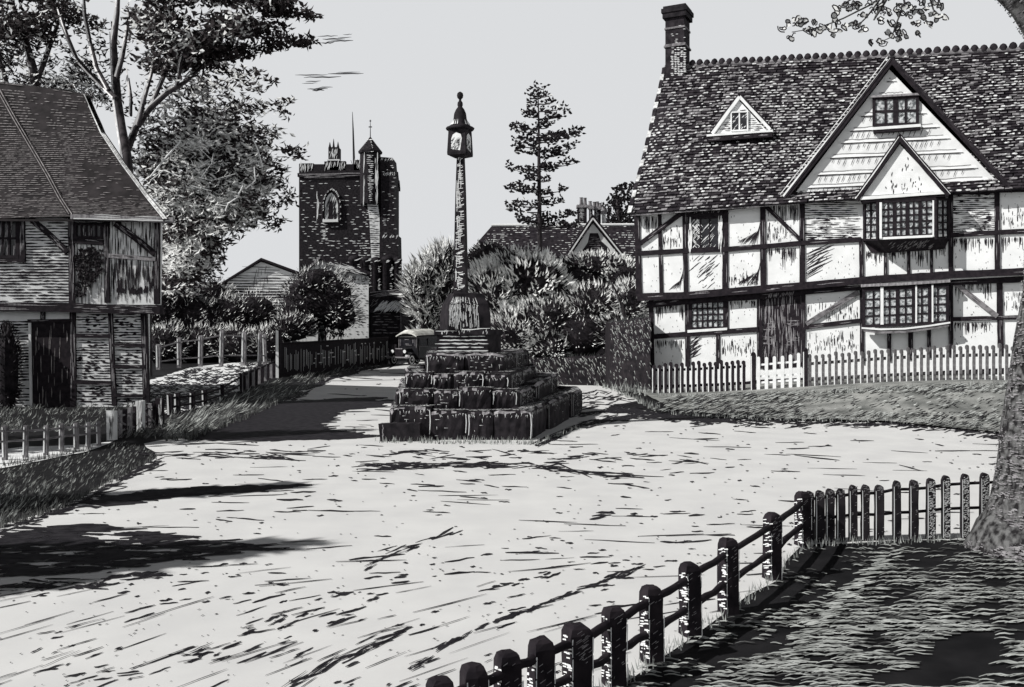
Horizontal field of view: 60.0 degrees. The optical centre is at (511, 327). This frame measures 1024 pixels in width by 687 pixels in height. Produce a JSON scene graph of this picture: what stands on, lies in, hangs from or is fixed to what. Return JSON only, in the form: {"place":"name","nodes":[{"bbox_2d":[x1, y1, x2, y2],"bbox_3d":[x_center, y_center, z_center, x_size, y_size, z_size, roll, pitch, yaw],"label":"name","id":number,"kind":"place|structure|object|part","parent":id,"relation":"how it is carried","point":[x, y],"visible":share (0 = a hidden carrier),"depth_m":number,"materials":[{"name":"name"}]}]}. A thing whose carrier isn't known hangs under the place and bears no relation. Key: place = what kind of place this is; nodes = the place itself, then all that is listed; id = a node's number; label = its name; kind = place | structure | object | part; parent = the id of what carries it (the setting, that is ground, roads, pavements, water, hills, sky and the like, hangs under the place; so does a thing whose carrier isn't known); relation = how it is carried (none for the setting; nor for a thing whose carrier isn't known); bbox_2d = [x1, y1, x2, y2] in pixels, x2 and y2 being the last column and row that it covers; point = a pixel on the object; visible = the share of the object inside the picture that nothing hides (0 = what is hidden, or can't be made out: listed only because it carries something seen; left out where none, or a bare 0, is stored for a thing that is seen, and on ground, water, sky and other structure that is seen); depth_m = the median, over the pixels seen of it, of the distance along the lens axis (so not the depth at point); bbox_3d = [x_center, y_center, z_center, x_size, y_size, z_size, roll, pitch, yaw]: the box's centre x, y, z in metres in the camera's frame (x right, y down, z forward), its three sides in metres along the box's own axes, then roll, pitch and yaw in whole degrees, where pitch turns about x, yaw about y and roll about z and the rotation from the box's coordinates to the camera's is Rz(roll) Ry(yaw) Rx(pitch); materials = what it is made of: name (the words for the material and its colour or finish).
{"place":"outdoors","nodes":[
{"label":"outdoors","id":0,"kind":"place"},
{"bbox_2d":[0,441,112,467],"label":"garden path","id":1,"kind":"structure","parent":0,"point":[17,452],"depth_m":15.54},
{"bbox_2d":[150,361,270,413],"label":"pavement","id":2,"kind":"structure","parent":0,"point":[222,369],"depth_m":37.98,"materials":[{"name":"grass"},{"name":"leaves"}]},
{"bbox_2d":[219,258,300,340],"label":"barn","id":3,"kind":"structure","parent":0,"point":[265,276],"depth_m":70.00,"materials":[{"name":"grey wood"}]},
{"bbox_2d":[303,72,363,90],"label":"cloud","id":4,"kind":"structure","parent":0,"point":[318,89],"depth_m":419.83,"materials":[{"name":"grey"}]},
{"bbox_2d":[298,256,370,341],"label":"barn","id":5,"kind":"structure","parent":0,"point":[361,278],"depth_m":64.00,"materials":[{"name":"grey wood"}]},
{"bbox_2d":[317,34,352,43],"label":"cloud","id":6,"kind":"structure","parent":0,"point":[335,40],"depth_m":419.88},
{"bbox_2d":[297,112,402,351],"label":"church tower","id":7,"kind":"structure","parent":0,"point":[348,213],"depth_m":80.00,"materials":[{"name":"stone"}]},
{"bbox_2d":[321,188,340,224],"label":"belfry window","id":8,"kind":"structure","parent":7,"relation":"in","point":[331,205],"depth_m":79.92,"materials":[{"name":"grey glass"}]},
{"bbox_2d":[0,361,998,686],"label":"road","id":9,"kind":"structure","parent":0,"point":[368,516],"depth_m":9.31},
{"bbox_2d":[378,422,421,441],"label":"stone block","id":10,"kind":"structure","parent":9,"relation":"on","point":[397,431],"depth_m":17.04,"materials":[{"name":"grey stone"}]},
{"bbox_2d":[386,329,436,364],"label":"vintage car","id":11,"kind":"object","parent":9,"relation":"on","point":[415,345],"visible":0.73,"depth_m":51.80,"materials":[{"name":"black paint"}]},
{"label":"door","id":12,"kind":"part","parent":11,"relation":"part of","materials":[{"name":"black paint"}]},
{"bbox_2d":[389,92,581,439],"bbox_3d":[-0.531,-1.452,20.726,4.870,7.337,7.008,0,0,0],"label":"market cross","id":13,"kind":"object","parent":9,"relation":"on","point":[470,378],"visible":1,"depth_m":18.59,"materials":[{"name":"stone"}]},
{"bbox_2d":[806,472,992,542],"bbox_3d":[4.081,1.854,9.178,2.203,0.692,0.102,0,0,-6],"label":"picket fence","id":14,"kind":"object","parent":9,"relation":"on","point":[823,525],"visible":0.76,"depth_m":9.13,"materials":[{"name":"dark weathered wood"}]},
{"bbox_2d":[0,352,1023,686],"bbox_3d":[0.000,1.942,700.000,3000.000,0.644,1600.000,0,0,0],"label":"ground","id":15,"kind":"structure","parent":0,"point":[960,656],"depth_m":7.20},
{"bbox_2d":[0,320,22,408],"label":"climbing plant","id":16,"kind":"object","parent":15,"relation":"on","point":[10,383],"visible":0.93,"depth_m":24.01,"materials":[{"name":"black plant"}]},
{"bbox_2d":[0,421,100,459],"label":"rail fence","id":17,"kind":"object","parent":15,"relation":"on","point":[26,430],"visible":0.88,"depth_m":15.22,"materials":[{"name":"grey weathered wood"}]},
{"bbox_2d":[0,0,125,105],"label":"forked tree","id":18,"kind":"object","parent":15,"relation":"on","point":[35,77],"visible":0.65,"depth_m":37.97,"materials":[{"name":"black plant"}]},
{"bbox_2d":[0,82,173,406],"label":"old cottage","id":19,"kind":"structure","parent":15,"relation":"on","point":[70,184],"depth_m":24.49,"materials":[{"name":"grey wood"}]},
{"bbox_2d":[0,218,18,258],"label":"window","id":20,"kind":"structure","parent":19,"relation":"in","point":[9,245],"depth_m":24.23,"materials":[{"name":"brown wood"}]},
{"bbox_2d":[28,322,69,406],"bbox_3d":[-12.759,1.028,24.495,1.132,2.429,0.128,0,0,0],"label":"door","id":21,"kind":"structure","parent":19,"relation":"in","point":[48,343],"depth_m":24.49,"materials":[{"name":"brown wood"}]},
{"bbox_2d":[74,222,102,238],"bbox_3d":[-11.574,-2.640,24.274,0.799,0.462,0.065,0,0,-1],"label":"window","id":22,"kind":"structure","parent":19,"relation":"in","point":[82,230],"depth_m":24.26,"materials":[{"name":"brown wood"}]},
{"bbox_2d":[73,246,105,296],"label":"climbing plant","id":23,"kind":"object","parent":19,"relation":"attached to","point":[83,275],"visible":1,"depth_m":24.23,"materials":[{"name":"black plant"}]},
{"bbox_2d":[106,410,117,439],"bbox_3d":[-7.818,1.913,17.325,0.166,0.593,0.175,0,0,0],"label":"gate post","id":24,"kind":"object","parent":15,"relation":"on","point":[111,423],"visible":1,"depth_m":17.27,"materials":[{"name":"grey wood"}]},
{"bbox_2d":[117,406,136,437],"bbox_3d":[-7.817,1.922,17.912,0.098,0.571,1.041,0,0,-2],"label":"garden gate","id":25,"kind":"object","parent":15,"relation":"on","point":[127,421],"visible":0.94,"depth_m":17.92,"materials":[{"name":"grey wood"}]},
{"bbox_2d":[135,400,144,430],"bbox_3d":[-7.835,1.852,18.685,0.163,0.735,0.175,0,0,0],"label":"gate post","id":26,"kind":"object","parent":15,"relation":"on","point":[140,411],"visible":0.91,"depth_m":18.62,"materials":[{"name":"grey wood"}]},
{"bbox_2d":[155,397,164,426],"bbox_3d":[-7.768,1.895,19.580,0.169,0.713,0.173,0,0,0],"label":"gate post","id":27,"kind":"object","parent":15,"relation":"on","point":[159,411],"visible":0.86,"depth_m":19.52,"materials":[{"name":"grey wood"}]},
{"bbox_2d":[145,403,154,427],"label":"garden gate","id":28,"kind":"structure","parent":27,"relation":"attached to","point":[149,413],"depth_m":19.44,"materials":[{"name":"grey wood"}]},
{"bbox_2d":[0,0,323,173],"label":"spreading tree","id":29,"kind":"object","parent":15,"relation":"on","point":[197,51],"visible":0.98,"depth_m":33.74,"materials":[{"name":"black plant"}]},
{"bbox_2d":[152,292,182,335],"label":"garden shrub","id":30,"kind":"object","parent":15,"relation":"on","point":[168,314],"visible":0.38,"depth_m":56.15,"materials":[{"name":"black plant"}]},
{"bbox_2d":[152,321,190,362],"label":"garden shrub","id":31,"kind":"object","parent":15,"relation":"on","point":[166,337],"visible":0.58,"depth_m":54.13,"materials":[{"name":"black plant"}]},
{"bbox_2d":[0,366,352,523],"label":"verge grass","id":32,"kind":"structure","parent":15,"relation":"on","point":[198,421],"depth_m":18.68,"materials":[{"name":"black plant"}]},
{"bbox_2d":[161,276,204,308],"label":"garden shrub","id":33,"kind":"object","parent":15,"relation":"on","point":[180,299],"visible":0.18,"depth_m":57.06,"materials":[{"name":"black plant"}]},
{"bbox_2d":[169,295,222,333],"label":"garden shrub","id":34,"kind":"object","parent":15,"relation":"on","point":[194,311],"visible":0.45,"depth_m":57.10,"materials":[{"name":"black plant"}]},
{"bbox_2d":[177,321,227,362],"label":"garden shrub","id":35,"kind":"object","parent":15,"relation":"on","point":[193,334],"visible":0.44,"depth_m":55.05,"materials":[{"name":"black plant"}]},
{"bbox_2d":[166,373,241,416],"bbox_3d":[-8.649,1.924,25.810,0.361,0.764,8.121,0,0,-5],"label":"rail fence","id":36,"kind":"object","parent":15,"relation":"on","point":[177,397],"visible":0.85,"depth_m":23.20,"materials":[{"name":"grey wood"}]},
{"bbox_2d":[156,330,266,369],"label":"post fence","id":37,"kind":"object","parent":15,"relation":"on","point":[262,340],"visible":0.91,"depth_m":50.07,"materials":[{"name":"grey wood"}]},
{"bbox_2d":[192,275,241,302],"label":"garden shrub","id":38,"kind":"object","parent":15,"relation":"on","point":[217,289],"visible":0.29,"depth_m":60.29,"materials":[{"name":"black plant"}]},
{"bbox_2d":[127,61,309,375],"bbox_3d":[-13.416,-5.098,39.711,9.328,14.795,6.351,0,0,0],"label":"bushy tree","id":39,"kind":"object","parent":15,"relation":"on","point":[216,208],"visible":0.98,"depth_m":38.00,"materials":[{"name":"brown plant"}]},
{"bbox_2d":[197,288,256,331],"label":"garden shrub","id":40,"kind":"object","parent":15,"relation":"on","point":[231,311],"visible":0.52,"depth_m":58.13,"materials":[{"name":"black plant"}]},
{"bbox_2d":[206,320,259,361],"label":"garden shrub","id":41,"kind":"object","parent":15,"relation":"on","point":[232,345],"visible":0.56,"depth_m":55.06,"materials":[{"name":"black plant"}]},
{"bbox_2d":[224,287,282,359],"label":"garden shrub","id":42,"kind":"object","parent":15,"relation":"on","point":[263,308],"visible":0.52,"depth_m":59.07,"materials":[{"name":"black plant"}]},
{"bbox_2d":[242,361,274,391],"bbox_3d":[-9.927,1.798,35.196,0.146,0.823,10.377,0,0,-8],"label":"paling fence","id":43,"kind":"object","parent":15,"relation":"on","point":[258,375],"visible":0.77,"depth_m":33.65,"materials":[{"name":"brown wood"}]},
{"bbox_2d":[247,318,299,361],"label":"garden shrub","id":44,"kind":"object","parent":15,"relation":"on","point":[270,337],"visible":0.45,"depth_m":55.03,"materials":[{"name":"black plant"}]},
{"bbox_2d":[275,329,281,377],"bbox_3d":[-10.168,1.149,38.642,0.234,2.108,0.246,0,0,0],"label":"fence post","id":45,"kind":"object","parent":15,"relation":"on","point":[278,353],"visible":1,"depth_m":38.53,"materials":[{"name":"grey wood"}]},
{"bbox_2d":[265,308,320,340],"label":"garden shrub","id":46,"kind":"object","parent":15,"relation":"on","point":[294,327],"visible":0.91,"depth_m":55.18,"materials":[{"name":"black plant"}]},
{"bbox_2d":[273,259,366,340],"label":"round tree","id":47,"kind":"object","parent":15,"relation":"on","point":[322,296],"visible":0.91,"depth_m":57.01,"materials":[{"name":"black plant"}]},
{"bbox_2d":[282,337,388,376],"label":"paling fence","id":48,"kind":"object","parent":15,"relation":"on","point":[304,357],"visible":0.91,"depth_m":45.28,"materials":[{"name":"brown wood"}]},
{"bbox_2d":[369,289,412,347],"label":"church porch","id":49,"kind":"object","parent":15,"relation":"on","point":[387,317],"visible":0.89,"depth_m":66.00,"materials":[{"name":"stone"}]},
{"bbox_2d":[393,233,453,361],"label":"feathery shrub","id":50,"kind":"object","parent":15,"relation":"on","point":[425,287],"visible":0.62,"depth_m":56.25,"materials":[{"name":"grey plant"}]},
{"bbox_2d":[468,238,508,271],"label":"shrub","id":51,"kind":"object","parent":15,"relation":"on","point":[485,248],"visible":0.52,"depth_m":39.48,"materials":[{"name":"grey plant"}]},
{"bbox_2d":[468,254,520,319],"bbox_3d":[-0.966,-0.404,36.550,2.999,5.315,3.188,0,0,0],"label":"shrub","id":52,"kind":"object","parent":15,"relation":"on","point":[485,282],"visible":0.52,"depth_m":35.80,"materials":[{"name":"grey plant"}]},
{"bbox_2d":[0,361,1006,686],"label":"grass tufts","id":53,"kind":"object","parent":15,"relation":"on","point":[268,405],"visible":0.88,"depth_m":16.85,"materials":[{"name":"black plant"}]},
{"bbox_2d":[478,244,544,267],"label":"shrub","id":54,"kind":"object","parent":15,"relation":"on","point":[505,257],"visible":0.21,"depth_m":37.99,"materials":[{"name":"grey plant"}]},
{"bbox_2d":[490,299,540,351],"bbox_3d":[-0.031,0.527,35.469,3.586,3.458,3.488,0,0,0],"label":"shrub","id":55,"kind":"object","parent":15,"relation":"on","point":[505,321],"visible":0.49,"depth_m":34.55,"materials":[{"name":"grey plant"}]},
{"bbox_2d":[492,246,578,356],"bbox_3d":[0.842,-0.573,36.948,4.287,5.652,3.957,0,0,0],"label":"shrub","id":56,"kind":"object","parent":15,"relation":"on","point":[535,277],"visible":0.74,"depth_m":35.92,"materials":[{"name":"black plant"}]},
{"bbox_2d":[511,290,577,344],"bbox_3d":[1.319,0.332,35.460,3.522,3.847,3.393,0,0,0],"label":"shrub","id":57,"kind":"object","parent":15,"relation":"on","point":[549,315],"visible":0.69,"depth_m":34.58,"materials":[{"name":"black plant"}]},
{"bbox_2d":[504,80,585,251],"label":"conifer","id":58,"kind":"object","parent":15,"relation":"on","point":[539,221],"visible":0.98,"depth_m":40.96,"materials":[{"name":"black plant"}]},
{"bbox_2d":[524,328,573,357],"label":"shrub","id":59,"kind":"object","parent":15,"relation":"on","point":[547,346],"visible":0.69,"depth_m":34.23,"materials":[{"name":"black plant"}]},
{"bbox_2d":[468,197,648,355],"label":"tiled cottage","id":60,"kind":"structure","parent":15,"relation":"on","point":[596,231],"depth_m":48.45,"materials":[{"name":"tile"}]},
{"bbox_2d":[529,352,605,385],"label":"hedge","id":61,"kind":"object","parent":15,"relation":"on","point":[584,369],"visible":0.77,"depth_m":33.68,"materials":[{"name":"black plant"}]},
{"bbox_2d":[553,305,604,355],"bbox_3d":[2.703,0.678,35.001,2.790,3.156,2.840,0,0,0],"label":"shrub","id":62,"kind":"object","parent":15,"relation":"on","point":[581,332],"visible":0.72,"depth_m":34.27,"materials":[{"name":"black plant"}]},
{"bbox_2d":[561,259,605,290],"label":"shrub","id":63,"kind":"object","parent":15,"relation":"on","point":[577,273],"visible":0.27,"depth_m":37.46,"materials":[{"name":"black plant"}]},
{"bbox_2d":[552,276,626,320],"bbox_3d":[3.159,0.079,35.880,3.476,4.349,3.673,0,0,0],"label":"shrub","id":64,"kind":"object","parent":15,"relation":"on","point":[596,300],"visible":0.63,"depth_m":35.07,"materials":[{"name":"grey plant"}]},
{"bbox_2d":[555,247,634,354],"bbox_3d":[3.670,-0.635,39.001,4.463,5.776,4.043,0,0,0],"label":"shrub","id":65,"kind":"object","parent":15,"relation":"on","point":[598,263],"visible":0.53,"depth_m":37.87,"materials":[{"name":"grey plant"}]},
{"bbox_2d":[594,308,628,347],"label":"shrub","id":66,"kind":"object","parent":15,"relation":"on","point":[607,316],"visible":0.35,"depth_m":34.31,"materials":[{"name":"grey plant"}]},
{"bbox_2d":[598,257,635,289],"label":"shrub","id":67,"kind":"object","parent":15,"relation":"on","point":[625,268],"visible":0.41,"depth_m":37.38,"materials":[{"name":"grey plant"}]},
{"bbox_2d":[607,276,626,319],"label":"bare stem","id":68,"kind":"object","parent":15,"relation":"on","point":[622,309],"visible":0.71,"depth_m":34.13,"materials":[{"name":"grey plant"}]},
{"bbox_2d":[426,491,811,686],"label":"rail fence","id":69,"kind":"object","parent":15,"relation":"on","point":[575,648],"visible":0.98,"depth_m":5.76,"materials":[{"name":"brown wood"}]},
{"bbox_2d":[602,181,635,222],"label":"tree","id":70,"kind":"object","parent":15,"relation":"on","point":[619,215],"visible":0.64,"depth_m":57.67,"materials":[{"name":"black plant"}]},
{"bbox_2d":[606,274,648,318],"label":"shrub","id":71,"kind":"object","parent":15,"relation":"on","point":[632,305],"visible":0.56,"depth_m":34.98,"materials":[{"name":"grey plant"}]},
{"bbox_2d":[605,313,651,390],"bbox_3d":[4.112,0.887,31.818,1.064,2.800,3.558,0,0,-35],"label":"hedge","id":72,"kind":"object","parent":15,"relation":"on","point":[627,349],"visible":0.94,"depth_m":31.04,"materials":[{"name":"black plant"}]},
{"bbox_2d":[594,539,1023,686],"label":"mown grass","id":73,"kind":"structure","parent":15,"relation":"on","point":[779,666],"depth_m":6.45,"materials":[{"name":"grey plant"}]},
{"bbox_2d":[627,3,1023,387],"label":"timber framed house","id":74,"kind":"structure","parent":15,"relation":"on","point":[825,204],"depth_m":28.74,"materials":[{"name":"white paint"}]},
{"bbox_2d":[687,211,722,251],"bbox_3d":[6.497,-3.224,29.870,1.224,1.563,0.110,0,0,26],"label":"window","id":75,"kind":"structure","parent":74,"relation":"in","point":[704,228],"depth_m":29.89,"materials":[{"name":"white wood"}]},
{"bbox_2d":[687,301,726,332],"bbox_3d":[6.636,-0.487,30.139,1.350,1.349,0.095,0,0,26],"label":"window","id":76,"kind":"structure","parent":74,"relation":"in","point":[703,317],"depth_m":30.15,"materials":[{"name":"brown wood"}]},
{"bbox_2d":[763,292,800,369],"bbox_3d":[8.808,0.107,29.084,1.252,2.608,0.168,0,0,26],"label":"door","id":77,"kind":"structure","parent":74,"relation":"in","point":[781,315],"depth_m":29.08,"materials":[{"name":"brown wood"}]},
{"bbox_2d":[861,279,949,333],"bbox_3d":[12.030,-0.617,27.172,2.496,1.624,0.335,0,0,26],"label":"bow window","id":78,"kind":"structure","parent":74,"relation":"in","point":[927,305],"depth_m":27.11,"materials":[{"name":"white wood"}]},
{"bbox_2d":[863,197,949,240],"bbox_3d":[11.875,-3.249,26.801,2.441,1.328,0.832,0,0,26],"label":"bay window","id":79,"kind":"structure","parent":74,"relation":"in","point":[919,216],"depth_m":26.50,"materials":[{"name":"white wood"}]},
{"bbox_2d":[777,0,1023,562],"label":"old tree","id":80,"kind":"object","parent":15,"relation":"on","point":[997,529],"visible":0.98,"depth_m":8.68,"materials":[{"name":"black plant"}]},
{"bbox_2d":[0,0,1023,328],"label":"sky","id":81,"kind":"structure","parent":0,"point":[605,59],"materials":[{"name":"white"}]},
{"bbox_2d":[641,375,1006,431],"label":"grass bank","id":82,"kind":"structure","parent":0,"point":[836,402],"depth_m":22.87,"materials":[{"name":"grey plant"}]},
{"bbox_2d":[652,360,745,392],"bbox_3d":[5.943,1.600,28.373,3.030,1.164,0.088,0,0,28],"label":"picket fence","id":83,"kind":"object","parent":82,"relation":"on","point":[704,384],"visible":0.91,"depth_m":28.31,"materials":[{"name":"white wood"}]},
{"bbox_2d":[751,352,755,389],"bbox_3d":[7.487,1.369,27.527,0.158,1.202,0.154,0,0,20],"label":"gate post","id":84,"kind":"object","parent":82,"relation":"on","point":[753,370],"visible":0.98,"depth_m":27.48,"materials":[{"name":"white wood"}]},
{"bbox_2d":[757,353,800,389],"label":"garden gate","id":85,"kind":"structure","parent":84,"relation":"attached to","point":[782,374],"depth_m":27.19,"materials":[{"name":"white wood"}]},
{"bbox_2d":[803,348,807,386],"bbox_3d":[8.866,1.225,26.797,0.159,1.206,0.155,0,0,21],"label":"gate post","id":86,"kind":"object","parent":82,"relation":"on","point":[805,367],"visible":0.92,"depth_m":26.74,"materials":[{"name":"white wood"}]},
{"bbox_2d":[808,343,1011,385],"bbox_3d":[11.338,1.124,25.518,5.439,1.375,0.088,0,0,28],"label":"picket fence","id":87,"kind":"object","parent":82,"relation":"on","point":[973,355],"visible":0.81,"depth_m":25.39,"materials":[{"name":"grey wood"}]}
]}

